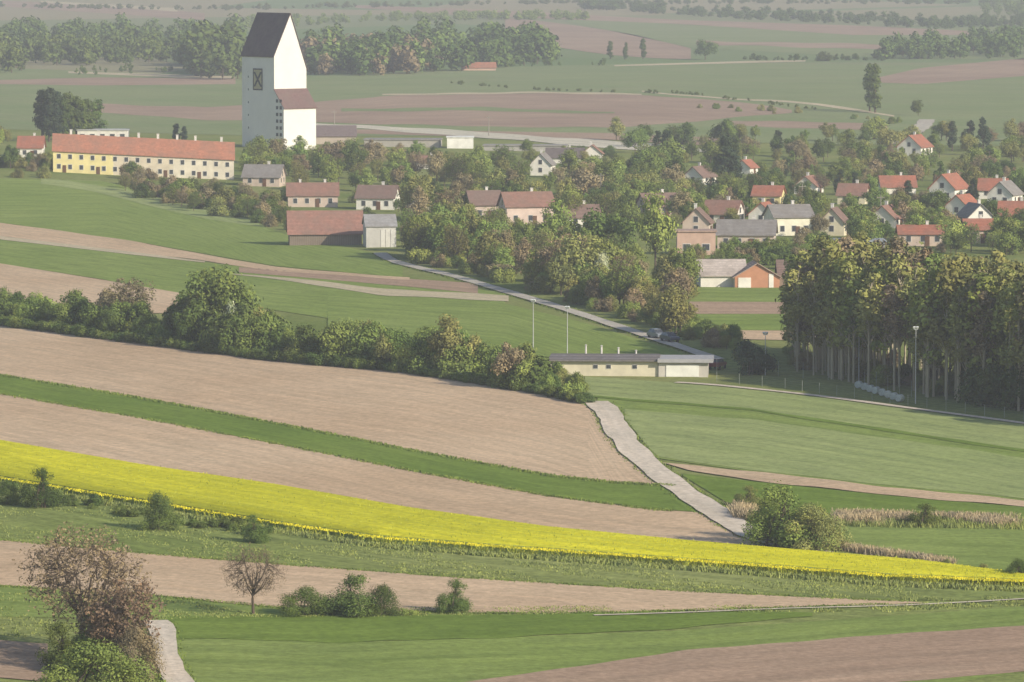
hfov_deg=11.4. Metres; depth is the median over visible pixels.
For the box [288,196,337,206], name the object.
walls
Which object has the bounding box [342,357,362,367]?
hedge shrub
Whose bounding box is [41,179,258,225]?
meadow
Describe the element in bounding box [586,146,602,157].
walls
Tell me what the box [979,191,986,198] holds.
walls
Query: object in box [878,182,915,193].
walls
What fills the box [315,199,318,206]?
door
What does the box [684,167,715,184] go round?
walls
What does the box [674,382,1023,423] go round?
gravel path
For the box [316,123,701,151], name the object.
gravel yard
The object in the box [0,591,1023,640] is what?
meadow grass
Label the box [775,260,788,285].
farm barn
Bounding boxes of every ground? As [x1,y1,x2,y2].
[0,0,1023,599]
[0,586,1023,681]
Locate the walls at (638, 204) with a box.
[636,196,671,215]
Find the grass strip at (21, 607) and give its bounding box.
[0,586,290,617]
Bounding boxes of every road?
[374,252,724,358]
[894,119,934,143]
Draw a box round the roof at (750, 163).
[740,159,759,168]
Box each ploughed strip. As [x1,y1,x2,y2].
[663,462,1023,505]
[689,301,784,313]
[741,330,790,339]
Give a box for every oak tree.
[693,39,718,59]
[815,51,832,60]
[910,99,923,115]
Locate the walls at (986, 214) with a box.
[957,205,992,220]
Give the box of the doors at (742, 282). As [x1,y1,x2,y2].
[738,274,773,287]
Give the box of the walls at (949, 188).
[929,175,967,199]
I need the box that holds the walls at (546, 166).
[530,154,554,175]
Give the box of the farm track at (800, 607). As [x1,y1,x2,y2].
[593,598,1023,614]
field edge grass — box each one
[0,373,674,485]
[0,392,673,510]
[0,584,889,614]
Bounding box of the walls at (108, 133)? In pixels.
[77,130,128,136]
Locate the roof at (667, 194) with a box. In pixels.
[635,192,675,206]
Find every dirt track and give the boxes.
[147,620,194,681]
[585,401,830,551]
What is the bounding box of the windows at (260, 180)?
[248,171,282,182]
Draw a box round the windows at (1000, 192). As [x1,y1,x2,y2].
[993,189,1019,200]
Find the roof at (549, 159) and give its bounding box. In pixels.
[529,152,556,165]
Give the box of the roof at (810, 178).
[792,175,825,186]
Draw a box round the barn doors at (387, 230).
[381,229,394,246]
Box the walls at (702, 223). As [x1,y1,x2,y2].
[683,209,712,228]
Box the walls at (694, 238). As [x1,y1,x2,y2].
[676,232,715,254]
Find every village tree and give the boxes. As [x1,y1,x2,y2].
[0,125,12,142]
[0,129,4,142]
[0,144,20,168]
[236,152,251,170]
[240,135,269,153]
[240,149,254,159]
[247,142,267,156]
[248,154,265,163]
[250,158,271,163]
[255,148,281,162]
[260,151,278,161]
[264,155,280,163]
[267,137,287,156]
[277,151,293,172]
[282,146,290,156]
[289,135,308,150]
[289,144,309,159]
[290,160,304,171]
[290,167,310,181]
[292,154,311,169]
[306,145,320,161]
[310,148,326,172]
[310,155,322,176]
[318,140,345,157]
[318,157,342,180]
[320,161,338,181]
[323,154,343,161]
[333,158,346,181]
[339,141,370,162]
[343,151,364,174]
[344,137,357,143]
[346,170,364,189]
[348,162,365,184]
[358,145,375,164]
[359,168,376,184]
[363,139,377,151]
[368,143,388,161]
[369,158,383,175]
[377,167,392,184]
[380,161,400,184]
[385,147,398,160]
[387,148,406,163]
[388,165,406,187]
[395,142,405,153]
[398,171,418,187]
[398,186,408,215]
[398,208,416,226]
[399,160,413,173]
[399,171,435,208]
[399,217,420,244]
[400,173,417,193]
[400,213,427,249]
[404,185,431,215]
[404,215,433,246]
[404,221,431,249]
[405,147,411,156]
[405,178,434,205]
[406,151,427,174]
[409,140,425,154]
[417,212,463,252]
[421,204,443,214]
[421,210,441,222]
[425,149,449,178]
[425,150,447,180]
[425,217,467,248]
[426,177,439,188]
[427,201,457,217]
[428,146,443,152]
[428,185,454,206]
[433,187,463,206]
[436,167,449,186]
[441,198,455,214]
[441,223,469,256]
[442,154,473,177]
[444,155,472,181]
[446,198,470,216]
[447,151,454,159]
[448,206,477,236]
[449,172,473,193]
[454,147,494,172]
[457,186,481,205]
[457,232,477,260]
[459,153,483,168]
[461,211,488,235]
[463,161,487,180]
[463,208,481,216]
[468,171,484,184]
[468,203,479,216]
[469,184,484,189]
[469,219,501,249]
[470,230,517,268]
[473,178,487,188]
[480,206,504,223]
[480,241,502,265]
[482,179,502,190]
[483,167,505,183]
[486,221,501,239]
[488,144,514,167]
[488,226,516,253]
[490,245,510,264]
[491,207,513,227]
[492,178,505,191]
[492,247,515,266]
[494,157,509,174]
[495,218,512,231]
[499,168,518,186]
[503,179,523,191]
[505,158,532,185]
[505,169,526,180]
[506,219,537,239]
[509,154,517,165]
[509,231,525,250]
[512,174,529,191]
[512,237,536,273]
[518,249,540,277]
[519,138,533,151]
[521,151,529,160]
[524,179,546,190]
[524,226,559,248]
[525,148,538,160]
[528,154,538,161]
[528,247,548,273]
[529,227,555,249]
[530,255,549,277]
[541,171,557,189]
[544,239,562,251]
[544,254,574,294]
[549,166,568,184]
[552,177,576,193]
[554,191,562,199]
[554,222,583,240]
[556,220,587,234]
[558,148,583,173]
[558,193,586,210]
[559,184,582,202]
[561,166,606,194]
[562,269,577,289]
[566,162,588,181]
[570,253,594,287]
[572,155,602,166]
[576,196,592,203]
[578,160,595,170]
[579,150,589,159]
[579,227,591,246]
[579,262,609,289]
[579,267,607,299]
[579,272,603,297]
[584,275,607,301]
[586,237,634,267]
[590,159,616,182]
[590,191,619,215]
[594,154,610,165]
[597,180,616,194]
[598,178,619,188]
[599,271,630,303]
[600,233,624,250]
[603,144,616,155]
[604,159,626,183]
[605,190,620,200]
[605,259,638,303]
[606,195,635,218]
[607,116,624,140]
[607,149,615,161]
[607,262,633,305]
[610,153,626,164]
[610,255,633,265]
[613,183,639,201]
[613,252,638,266]
[619,128,648,150]
[619,167,644,185]
[620,200,639,219]
[621,171,643,186]
[622,245,647,273]
[623,287,646,307]
[624,157,633,172]
[626,264,646,280]
[629,177,656,192]
[629,270,661,295]
[629,275,657,309]
[629,275,659,308]
[630,148,656,165]
[630,160,658,175]
[630,170,660,183]
[630,250,646,260]
[631,142,655,158]
[633,243,645,257]
[633,255,649,274]
[634,148,666,165]
[636,127,650,143]
[636,153,665,181]
[637,123,653,139]
[642,283,659,301]
[642,292,666,315]
[648,146,671,161]
[648,178,676,192]
[649,253,665,280]
[652,137,690,170]
[653,260,692,295]
[655,183,675,192]
[655,287,685,312]
[657,152,668,168]
[657,249,675,272]
[658,163,689,184]
[659,267,694,299]
[663,267,690,292]
[664,200,674,212]
[665,124,678,138]
[665,156,686,173]
[667,245,703,285]
[668,189,693,217]
[669,252,695,275]
[669,294,694,331]
[672,177,690,191]
[674,121,697,144]
[677,201,693,218]
[679,187,696,194]
[679,187,696,198]
[682,152,689,162]
[683,141,700,160]
[684,207,693,218]
[684,263,697,285]
[684,268,700,297]
[689,244,707,258]
[690,178,705,193]
[690,200,708,214]
[691,191,707,202]
[693,248,705,258]
[697,134,710,148]
[699,140,724,162]
[700,163,714,173]
[701,156,705,165]
[705,183,724,199]
[706,118,736,139]
[709,249,725,258]
[710,183,728,197]
[713,194,730,199]
[717,139,741,153]
[717,241,734,255]
[719,172,736,184]
[720,181,737,197]
[721,119,737,136]
[722,178,739,190]
[723,206,740,218]
[724,187,731,197]
[725,249,744,258]
[727,235,740,249]
[730,133,739,143]
[730,246,745,257]
[733,178,749,194]
[735,123,748,138]
[736,142,746,159]
[737,189,745,199]
[738,241,759,256]
[739,135,761,153]
[741,253,753,263]
[743,171,765,191]
[743,198,755,217]
[743,247,760,262]
[745,186,752,197]
[746,144,759,159]
[748,198,759,205]
[748,238,761,245]
[749,125,760,136]
[750,241,764,254]
[758,171,768,178]
[758,245,773,264]
[760,252,777,265]
[761,174,782,184]
[761,237,775,246]
[768,160,786,175]
[769,169,785,184]
[770,134,783,150]
[771,238,787,248]
[771,241,792,259]
[772,149,782,160]
[779,238,791,244]
[780,192,795,203]
[781,182,790,193]
[782,135,795,146]
[784,138,804,156]
[787,150,794,166]
[787,159,805,181]
[787,195,792,203]
[790,198,804,203]
[791,246,810,254]
[792,234,806,244]
[793,168,810,182]
[793,180,811,193]
[794,135,808,157]
[795,187,804,198]
[796,195,812,202]
[797,245,812,251]
[799,144,811,155]
[799,154,822,173]
[799,242,814,250]
[800,129,809,138]
[801,187,823,200]
[803,233,816,244]
[808,164,814,175]
[809,213,830,231]
[810,137,830,161]
[810,199,825,212]
[810,203,817,215]
[813,164,825,178]
[814,173,829,187]
[815,193,832,209]
[818,122,833,138]
[818,231,835,241]
[822,203,830,211]
[825,141,835,157]
[825,162,845,182]
[828,124,839,140]
[834,156,852,178]
[835,128,858,144]
[836,140,849,155]
[838,202,847,210]
[839,148,857,162]
[840,206,854,218]
[842,141,871,159]
[843,192,859,206]
[844,212,866,230]
[845,154,859,163]
[845,171,851,182]
[846,139,862,150]
[847,169,861,180]
[847,208,858,219]
[847,224,874,238]
[848,214,867,227]
[851,163,873,174]
[853,202,880,223]
[858,129,870,140]
[858,139,873,148]
[858,152,873,164]
[859,220,875,237]
[860,116,889,138]
[860,167,873,179]
[861,188,882,205]
[863,174,878,191]
[865,199,881,209]
[865,225,884,237]
[866,159,885,177]
[868,206,879,211]
[871,148,877,159]
[872,223,885,237]
[873,168,885,177]
[873,187,889,202]
[874,144,885,158]
[875,126,904,146]
[877,150,892,164]
[879,149,906,168]
[880,151,888,168]
[880,222,894,238]
[882,170,891,174]
[883,159,905,174]
[886,143,896,152]
[890,188,906,200]
[890,191,910,203]
[891,156,910,174]
[892,186,904,197]
[892,199,902,224]
[896,201,920,224]
[897,125,923,142]
[904,213,926,224]
[905,199,926,213]
[905,207,916,219]
[905,208,927,221]
[905,215,924,225]
[909,151,920,164]
[909,163,924,179]
[911,193,921,202]
[914,152,929,166]
[916,161,928,180]
[916,189,946,209]
[920,149,939,167]
[925,214,941,224]
[926,207,938,217]
[927,130,940,144]
[927,133,939,148]
[930,122,954,139]
[933,142,944,156]
[933,161,945,178]
[936,206,946,213]
[936,218,951,224]
[936,220,951,229]
[937,209,960,221]
[937,212,947,219]
[937,220,970,248]
[940,119,957,140]
[942,216,955,221]
[943,231,957,253]
[946,157,964,171]
[950,168,967,178]
[950,230,967,249]
[958,133,977,150]
[959,153,974,170]
[960,134,978,151]
[960,170,979,184]
[962,165,983,177]
[963,223,980,251]
[964,172,980,196]
[966,147,983,161]
[969,150,977,168]
[969,154,990,171]
[979,159,1002,177]
[980,170,987,177]
[982,145,994,161]
[982,145,1001,160]
[983,198,997,215]
[984,203,993,214]
[984,218,999,234]
[984,232,998,248]
[985,129,998,143]
[986,229,1001,246]
[988,155,997,163]
[988,161,1003,177]
[990,217,1021,246]
[991,216,1022,231]
[992,207,1011,220]
[992,231,1022,254]
[998,139,1022,161]
[999,134,1021,145]
[1000,159,1015,171]
[1001,135,1023,160]
[1002,226,1023,252]
[1003,118,1018,135]
[1009,167,1023,186]
[1012,121,1023,136]
[1012,207,1023,221]
[1015,135,1023,160]
[1015,143,1023,161]
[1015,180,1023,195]
[1018,221,1023,244]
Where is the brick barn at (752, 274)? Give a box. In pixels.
[731,260,781,287]
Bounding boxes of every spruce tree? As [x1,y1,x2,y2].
[172,123,180,138]
[180,126,187,139]
[650,130,660,147]
[661,129,672,145]
[674,134,683,161]
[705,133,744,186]
[731,149,742,178]
[774,130,782,149]
[782,157,789,178]
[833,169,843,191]
[852,172,858,182]
[903,180,912,195]
[945,121,957,150]
[959,120,977,142]
[964,178,979,197]
[975,116,991,147]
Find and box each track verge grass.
[143,621,201,681]
[584,401,835,551]
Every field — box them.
[0,62,1023,145]
[0,77,235,84]
[0,178,402,276]
[0,223,409,279]
[0,239,504,317]
[0,263,178,312]
[0,325,587,477]
[0,394,709,541]
[0,440,1023,584]
[0,540,921,612]
[0,640,47,680]
[1,1,204,19]
[41,1,176,10]
[68,71,235,79]
[91,93,791,127]
[158,611,811,642]
[176,607,1023,681]
[239,267,477,292]
[328,294,685,356]
[341,107,613,112]
[355,5,968,34]
[357,129,718,144]
[382,91,641,94]
[468,625,1023,681]
[505,18,690,58]
[567,13,1023,58]
[585,376,1023,448]
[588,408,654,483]
[597,397,1023,500]
[683,474,1023,523]
[696,40,880,48]
[710,518,782,547]
[731,121,886,129]
[832,525,1023,571]
[878,59,1023,83]
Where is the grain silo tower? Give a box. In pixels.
[240,12,316,149]
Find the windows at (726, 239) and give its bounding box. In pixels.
[724,238,765,243]
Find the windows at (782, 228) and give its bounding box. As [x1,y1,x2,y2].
[780,226,807,231]
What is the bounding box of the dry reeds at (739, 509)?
[723,499,762,520]
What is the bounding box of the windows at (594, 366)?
[593,365,636,368]
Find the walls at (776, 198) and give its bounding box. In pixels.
[752,189,784,203]
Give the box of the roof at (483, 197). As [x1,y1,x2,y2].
[465,190,500,205]
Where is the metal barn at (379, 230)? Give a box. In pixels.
[362,214,397,247]
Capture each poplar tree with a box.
[32,89,52,135]
[38,87,62,141]
[50,90,68,133]
[58,91,76,133]
[59,97,72,133]
[69,95,87,133]
[77,100,90,128]
[82,99,97,128]
[92,98,108,128]
[606,41,613,58]
[623,42,628,57]
[623,47,626,59]
[639,38,646,58]
[775,268,804,363]
[778,263,795,325]
[779,265,810,371]
[779,277,794,362]
[781,258,797,278]
[783,253,798,272]
[783,261,804,301]
[784,259,814,350]
[786,269,812,353]
[787,264,812,351]
[793,249,808,348]
[794,265,815,368]
[798,267,823,374]
[800,272,820,371]
[804,235,835,367]
[804,266,819,369]
[806,243,846,373]
[806,270,823,374]
[810,241,843,371]
[810,243,850,378]
[812,265,828,375]
[812,270,840,377]
[813,266,855,342]
[814,268,830,377]
[817,253,857,379]
[817,271,826,370]
[819,257,854,378]
[821,268,856,380]
[822,256,848,379]
[826,251,864,381]
[828,253,865,356]
[835,235,854,255]
[836,280,864,382]
[847,238,863,357]
[848,241,875,374]
[851,230,871,244]
[851,272,884,384]
[853,282,880,346]
[855,257,867,358]
[855,268,868,376]
[859,270,872,374]
[860,255,872,362]
[861,241,881,259]
[862,63,873,110]
[862,250,888,371]
[867,261,902,374]
[868,63,882,112]
[868,245,893,369]
[870,239,886,358]
[875,249,915,372]
[876,282,910,390]
[878,271,909,367]
[881,252,915,385]
[882,271,891,372]
[887,235,908,251]
[887,286,907,386]
[893,261,927,390]
[903,261,945,396]
[903,280,943,396]
[904,241,923,256]
[904,342,905,364]
[906,253,917,365]
[906,277,937,393]
[907,260,917,367]
[908,344,909,364]
[909,261,937,375]
[910,318,950,369]
[913,246,938,267]
[915,273,945,396]
[917,252,944,373]
[921,348,944,383]
[922,256,966,399]
[937,269,941,377]
[937,270,949,396]
[937,273,968,397]
[942,263,976,378]
[943,276,972,397]
[943,285,969,402]
[951,288,982,400]
[952,252,974,270]
[952,253,973,374]
[955,271,987,354]
[958,266,1003,380]
[962,291,1000,373]
[963,275,995,383]
[964,291,1002,404]
[970,254,987,270]
[972,255,991,273]
[983,249,1009,275]
[987,268,1023,373]
[987,269,1017,367]
[991,263,1015,362]
[994,282,1017,375]
[1000,280,1023,410]
[1003,272,1023,404]
[1007,259,1023,275]
[1007,295,1023,364]
[1008,289,1023,352]
[1015,283,1023,361]
[1016,311,1023,379]
[1017,276,1023,362]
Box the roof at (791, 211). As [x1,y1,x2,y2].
[761,204,814,217]
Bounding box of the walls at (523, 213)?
[498,196,552,224]
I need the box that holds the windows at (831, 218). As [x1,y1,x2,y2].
[829,216,848,230]
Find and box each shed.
[363,138,442,147]
[463,62,496,70]
[482,144,568,150]
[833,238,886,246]
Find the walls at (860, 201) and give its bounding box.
[837,190,868,203]
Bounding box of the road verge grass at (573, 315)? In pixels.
[372,253,729,359]
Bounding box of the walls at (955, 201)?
[945,196,964,214]
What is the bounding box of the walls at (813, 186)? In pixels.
[794,177,823,193]
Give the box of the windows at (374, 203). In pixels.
[362,192,397,205]
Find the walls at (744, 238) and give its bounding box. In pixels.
[717,236,774,248]
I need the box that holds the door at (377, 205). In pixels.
[376,201,379,209]
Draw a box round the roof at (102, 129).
[76,129,129,130]
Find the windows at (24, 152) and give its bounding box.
[23,150,44,154]
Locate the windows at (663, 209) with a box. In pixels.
[638,200,665,212]
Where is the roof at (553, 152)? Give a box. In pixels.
[545,147,584,158]
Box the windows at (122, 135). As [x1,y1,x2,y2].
[80,134,124,136]
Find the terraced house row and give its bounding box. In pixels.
[52,129,234,179]
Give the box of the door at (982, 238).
[981,234,984,242]
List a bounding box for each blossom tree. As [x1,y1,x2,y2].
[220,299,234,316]
[594,250,609,269]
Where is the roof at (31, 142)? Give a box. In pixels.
[16,136,45,148]
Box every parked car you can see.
[647,328,662,337]
[659,332,679,341]
[709,358,726,369]
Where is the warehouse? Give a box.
[316,125,356,143]
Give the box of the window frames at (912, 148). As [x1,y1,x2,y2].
[905,142,929,152]
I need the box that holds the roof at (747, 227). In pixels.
[716,219,777,235]
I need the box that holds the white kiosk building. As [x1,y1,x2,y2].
[446,136,473,148]
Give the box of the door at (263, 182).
[262,179,265,186]
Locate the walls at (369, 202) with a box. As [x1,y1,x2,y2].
[356,190,399,209]
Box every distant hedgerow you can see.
[0,0,578,9]
[74,57,606,74]
[240,9,589,27]
[450,80,816,109]
[577,0,1023,28]
[581,0,1021,3]
[743,53,885,60]
[978,0,1023,14]
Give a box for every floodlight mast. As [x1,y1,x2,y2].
[531,299,535,348]
[565,306,569,352]
[762,332,767,374]
[858,351,858,380]
[913,326,918,403]
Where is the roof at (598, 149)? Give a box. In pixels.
[585,144,604,154]
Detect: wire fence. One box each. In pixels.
[722,372,1023,417]
[723,359,911,396]
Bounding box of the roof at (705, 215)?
[680,207,714,223]
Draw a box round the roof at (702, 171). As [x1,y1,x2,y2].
[685,165,717,177]
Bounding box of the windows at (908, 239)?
[897,234,939,241]
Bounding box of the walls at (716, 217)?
[714,205,743,221]
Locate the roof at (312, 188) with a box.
[286,182,339,195]
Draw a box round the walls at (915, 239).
[899,235,945,245]
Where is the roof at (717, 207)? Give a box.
[704,200,746,214]
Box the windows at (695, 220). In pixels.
[694,216,710,228]
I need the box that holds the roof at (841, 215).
[823,206,847,223]
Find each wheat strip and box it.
[0,376,671,508]
[672,492,699,511]
[687,287,782,301]
[694,314,785,329]
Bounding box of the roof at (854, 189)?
[835,183,869,196]
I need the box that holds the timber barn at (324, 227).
[286,210,362,244]
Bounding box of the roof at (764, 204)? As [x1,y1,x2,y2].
[746,201,771,215]
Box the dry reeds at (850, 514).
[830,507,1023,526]
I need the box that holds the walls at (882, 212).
[872,207,903,227]
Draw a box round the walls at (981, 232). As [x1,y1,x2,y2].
[970,231,986,242]
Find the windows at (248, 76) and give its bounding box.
[248,76,281,135]
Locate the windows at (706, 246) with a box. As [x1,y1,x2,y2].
[683,244,708,249]
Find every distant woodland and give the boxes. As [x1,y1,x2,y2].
[0,12,248,44]
[0,24,192,64]
[0,40,28,72]
[173,19,246,79]
[304,16,562,75]
[874,24,1023,58]
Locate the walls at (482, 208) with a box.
[466,197,497,214]
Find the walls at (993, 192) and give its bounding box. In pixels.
[987,183,1022,200]
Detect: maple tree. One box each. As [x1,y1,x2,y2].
[100,277,156,313]
[171,271,223,305]
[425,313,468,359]
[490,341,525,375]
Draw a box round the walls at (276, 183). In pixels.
[243,169,284,186]
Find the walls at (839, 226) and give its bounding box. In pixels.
[820,209,846,235]
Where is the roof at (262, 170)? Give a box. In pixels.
[241,164,286,177]
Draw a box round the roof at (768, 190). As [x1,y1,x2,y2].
[750,185,786,196]
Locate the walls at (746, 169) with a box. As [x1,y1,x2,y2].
[740,161,757,173]
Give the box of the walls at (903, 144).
[897,136,931,155]
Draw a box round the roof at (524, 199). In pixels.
[496,191,554,207]
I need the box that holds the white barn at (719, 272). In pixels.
[696,259,746,286]
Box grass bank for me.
[0,486,1023,600]
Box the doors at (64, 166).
[63,165,200,178]
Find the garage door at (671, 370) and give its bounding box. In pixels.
[666,365,698,376]
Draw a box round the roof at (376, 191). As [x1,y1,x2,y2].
[354,185,400,198]
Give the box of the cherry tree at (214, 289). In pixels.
[186,263,254,319]
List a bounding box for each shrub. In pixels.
[0,159,12,167]
[0,286,12,299]
[0,291,14,316]
[0,314,13,325]
[0,480,20,504]
[5,315,28,326]
[7,290,25,312]
[8,315,32,328]
[9,167,24,177]
[11,156,28,168]
[12,302,27,316]
[14,304,32,318]
[15,295,39,318]
[18,466,68,507]
[20,316,39,328]
[24,151,35,163]
[25,161,37,171]
[27,321,41,329]
[28,291,42,298]
[30,153,46,165]
[31,296,67,317]
[31,638,167,681]
[32,322,38,329]
[34,619,85,674]
[36,166,52,178]
[38,157,48,166]
[38,300,56,321]
[38,320,50,331]
[40,163,50,170]
[42,319,64,331]
[43,150,52,160]
[49,158,52,169]
[50,321,68,331]
[53,304,78,322]
[55,323,71,333]
[56,289,89,303]
[58,296,90,324]
[58,493,72,502]
[62,322,81,334]
[63,289,87,306]
[67,299,79,323]
[67,499,78,505]
[68,609,119,665]
[70,322,84,334]
[73,588,139,647]
[74,323,89,335]
[76,302,102,326]
[76,324,94,336]
[82,493,104,505]
[85,578,165,658]
[87,503,95,508]
[88,326,106,337]
[93,329,110,338]
[94,288,112,310]
[95,304,130,332]
[99,309,118,331]
[100,330,116,339]
[101,623,165,681]
[102,659,145,681]
[104,299,131,320]
[107,331,122,339]
[111,507,123,514]
[112,330,135,341]
[114,503,125,508]
[117,507,140,516]
[118,164,127,174]
[118,172,134,184]
[118,175,130,190]
[120,160,141,177]
[123,308,145,331]
[124,331,140,342]
[125,304,146,331]
[127,298,158,324]
[128,181,136,190]
[128,314,156,332]
[131,182,152,197]
[132,166,147,179]
[134,332,153,344]
[135,178,145,187]
[137,490,184,530]
[142,180,158,196]
[144,168,159,181]
[145,333,169,345]
[149,190,156,197]
[151,335,168,346]
[155,184,163,196]
[155,316,177,337]
[158,176,166,185]
[158,188,166,196]
[160,191,174,202]
[161,174,177,187]
[161,183,180,196]
[161,337,176,347]
[162,291,195,333]
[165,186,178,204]
[166,336,185,347]
[172,290,200,334]
[172,296,214,342]
[172,311,196,339]
[173,187,185,202]
[173,340,187,348]
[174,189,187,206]
[175,179,198,190]
[176,179,195,188]
[180,341,191,349]
[181,185,193,202]
[184,518,199,525]
[185,188,196,203]
[185,341,201,350]
[186,190,207,208]
[187,176,200,189]
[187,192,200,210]
[189,340,205,351]
[191,304,226,342]
[191,521,206,527]
[197,187,217,199]
[197,309,234,341]
[198,285,263,341]
[200,339,219,352]
[201,178,219,190]
[203,198,212,209]
[206,196,230,215]
[206,299,257,343]
[206,517,228,527]
[207,179,219,188]
[210,346,221,353]
[213,181,226,191]
[213,185,236,205]
[214,307,268,340]
[218,314,252,354]
[218,342,238,354]
[223,519,245,528]
[224,516,249,528]
[226,186,240,200]
[226,523,238,530]
[228,197,236,209]
[229,204,248,217]
[231,315,271,349]
[232,194,247,206]
[233,348,244,356]
[236,182,252,195]
[240,199,253,215]
[240,348,254,357]
[240,524,264,532]
[241,196,250,207]
[241,513,272,543]
[243,195,260,210]
[244,348,256,358]
[248,200,271,217]
[249,208,267,223]
[250,191,258,198]
[250,312,293,335]
[250,347,266,359]
[252,200,271,217]
[253,322,285,349]
[258,349,273,359]
[259,189,280,199]
[259,189,282,201]
[260,525,274,532]
[261,193,272,200]
[261,214,278,226]
[264,194,275,205]
[264,198,281,210]
[265,307,287,323]
[266,340,284,352]
[266,354,277,360]
[267,312,291,332]
[271,207,278,216]
[271,350,285,361]
[276,205,290,221]
[277,585,339,617]
[278,184,287,200]
[278,200,286,206]
[278,327,296,346]
[282,350,296,362]
[286,336,303,357]
[291,323,314,334]
[291,324,327,349]
[292,354,307,363]
[293,352,301,362]
[299,337,330,358]
[306,352,323,364]
[309,572,380,617]
[311,353,332,365]
[317,320,352,355]
[322,357,331,365]
[324,333,358,360]
[330,318,357,335]
[332,353,349,366]
[338,318,364,330]
[341,320,394,358]
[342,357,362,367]
[345,321,385,360]
[347,190,355,202]
[348,323,391,360]
[349,319,372,330]
[351,357,368,368]
[357,361,368,368]
[362,206,375,213]
[363,582,402,616]
[367,357,390,369]
[372,333,397,363]
[382,327,408,360]
[383,363,391,371]
[387,328,412,340]
[388,343,418,369]
[388,360,403,371]
[392,198,401,211]
[394,339,412,360]
[400,609,418,615]
[401,338,424,364]
[401,365,408,372]
[404,343,442,373]
[406,246,432,263]
[406,365,416,373]
[411,326,437,339]
[416,364,437,376]
[417,327,435,349]
[424,326,442,346]
[425,341,448,367]
[427,368,443,376]
[429,254,446,267]
[430,248,451,266]
[431,247,453,266]
[431,368,441,377]
[435,343,478,375]
[438,369,454,378]
[447,370,457,379]
[449,255,464,267]
[451,371,466,380]
[452,332,486,373]
[455,329,469,342]
[457,260,477,272]
[457,373,471,381]
[459,263,475,273]
[461,341,491,374]
[461,372,479,382]
[467,251,484,270]
[467,346,492,376]
[469,375,482,383]
[476,265,487,276]
[478,375,490,384]
[479,343,503,376]
[485,262,510,273]
[486,379,492,386]
[487,267,502,278]
[489,365,509,387]
[490,267,516,282]
[491,375,504,387]
[496,275,510,282]
[496,376,511,388]
[497,263,517,273]
[497,340,540,374]
[503,355,554,385]
[508,358,542,389]
[509,380,531,390]
[512,217,522,227]
[521,274,535,284]
[526,275,552,293]
[527,381,550,393]
[533,368,551,382]
[534,271,555,290]
[538,385,544,394]
[539,373,555,387]
[541,280,554,292]
[545,373,563,386]
[545,385,561,397]
[548,361,563,374]
[555,367,570,385]
[558,380,585,394]
[559,388,578,400]
[562,374,571,383]
[565,287,584,304]
[565,388,581,401]
[566,285,580,295]
[567,371,590,392]
[571,391,597,403]
[579,296,599,305]
[585,298,597,308]
[587,187,598,196]
[592,296,613,311]
[605,294,619,310]
[615,304,624,317]
[617,301,637,318]
[627,208,641,220]
[628,313,639,321]
[633,301,640,310]
[635,309,652,323]
[648,312,658,325]
[651,315,659,327]
[652,308,687,330]
[656,312,683,331]
[668,321,686,333]
[669,213,680,225]
[676,327,685,336]
[681,329,694,339]
[684,320,699,328]
[686,314,698,322]
[691,318,714,338]
[700,327,723,347]
[717,323,729,331]
[718,324,745,346]
[718,335,731,347]
[726,323,742,339]
[730,337,775,374]
[734,485,765,505]
[739,480,844,550]
[742,496,790,540]
[750,347,780,374]
[756,104,764,110]
[756,161,768,172]
[766,104,776,110]
[773,502,853,551]
[781,340,802,356]
[784,180,794,191]
[791,226,812,240]
[792,349,814,369]
[793,106,802,112]
[846,358,871,378]
[864,358,881,372]
[870,365,895,385]
[879,364,903,385]
[881,350,902,367]
[887,116,896,123]
[897,355,911,367]
[901,363,912,382]
[904,373,916,385]
[905,503,942,526]
[912,373,922,386]
[919,378,931,392]
[930,366,944,380]
[930,383,942,395]
[934,241,946,252]
[935,375,951,393]
[939,558,951,563]
[941,371,954,389]
[950,361,979,393]
[951,362,969,375]
[953,362,995,403]
[966,363,1017,407]
[972,365,1015,405]
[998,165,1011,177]
[1003,558,1023,573]
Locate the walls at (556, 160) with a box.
[552,158,580,162]
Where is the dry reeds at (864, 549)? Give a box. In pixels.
[827,541,958,563]
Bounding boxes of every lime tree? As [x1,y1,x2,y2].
[532,199,576,232]
[534,232,591,289]
[547,231,602,284]
[579,207,638,249]
[635,190,678,268]
[653,282,698,333]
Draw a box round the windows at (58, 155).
[57,154,228,176]
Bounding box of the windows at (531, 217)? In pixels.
[502,200,546,220]
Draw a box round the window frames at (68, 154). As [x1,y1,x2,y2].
[57,154,229,176]
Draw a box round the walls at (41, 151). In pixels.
[18,144,44,157]
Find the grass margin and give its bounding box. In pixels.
[594,395,1023,451]
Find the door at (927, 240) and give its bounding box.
[925,236,929,245]
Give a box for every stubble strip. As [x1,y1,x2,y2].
[0,236,204,261]
[235,274,508,300]
[614,60,805,65]
[642,91,893,115]
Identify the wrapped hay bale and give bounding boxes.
[855,381,862,387]
[861,383,867,389]
[866,385,874,391]
[872,387,880,393]
[878,388,885,395]
[884,390,891,397]
[889,392,897,399]
[895,394,903,401]
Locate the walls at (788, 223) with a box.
[764,208,812,235]
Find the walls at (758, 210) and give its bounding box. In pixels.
[748,204,764,218]
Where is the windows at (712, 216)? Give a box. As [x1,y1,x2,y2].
[710,208,742,219]
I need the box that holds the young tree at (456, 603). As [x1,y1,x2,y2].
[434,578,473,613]
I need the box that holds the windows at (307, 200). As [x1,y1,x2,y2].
[287,197,331,202]
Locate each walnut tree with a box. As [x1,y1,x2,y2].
[12,521,151,631]
[219,542,288,613]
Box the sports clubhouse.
[549,344,713,376]

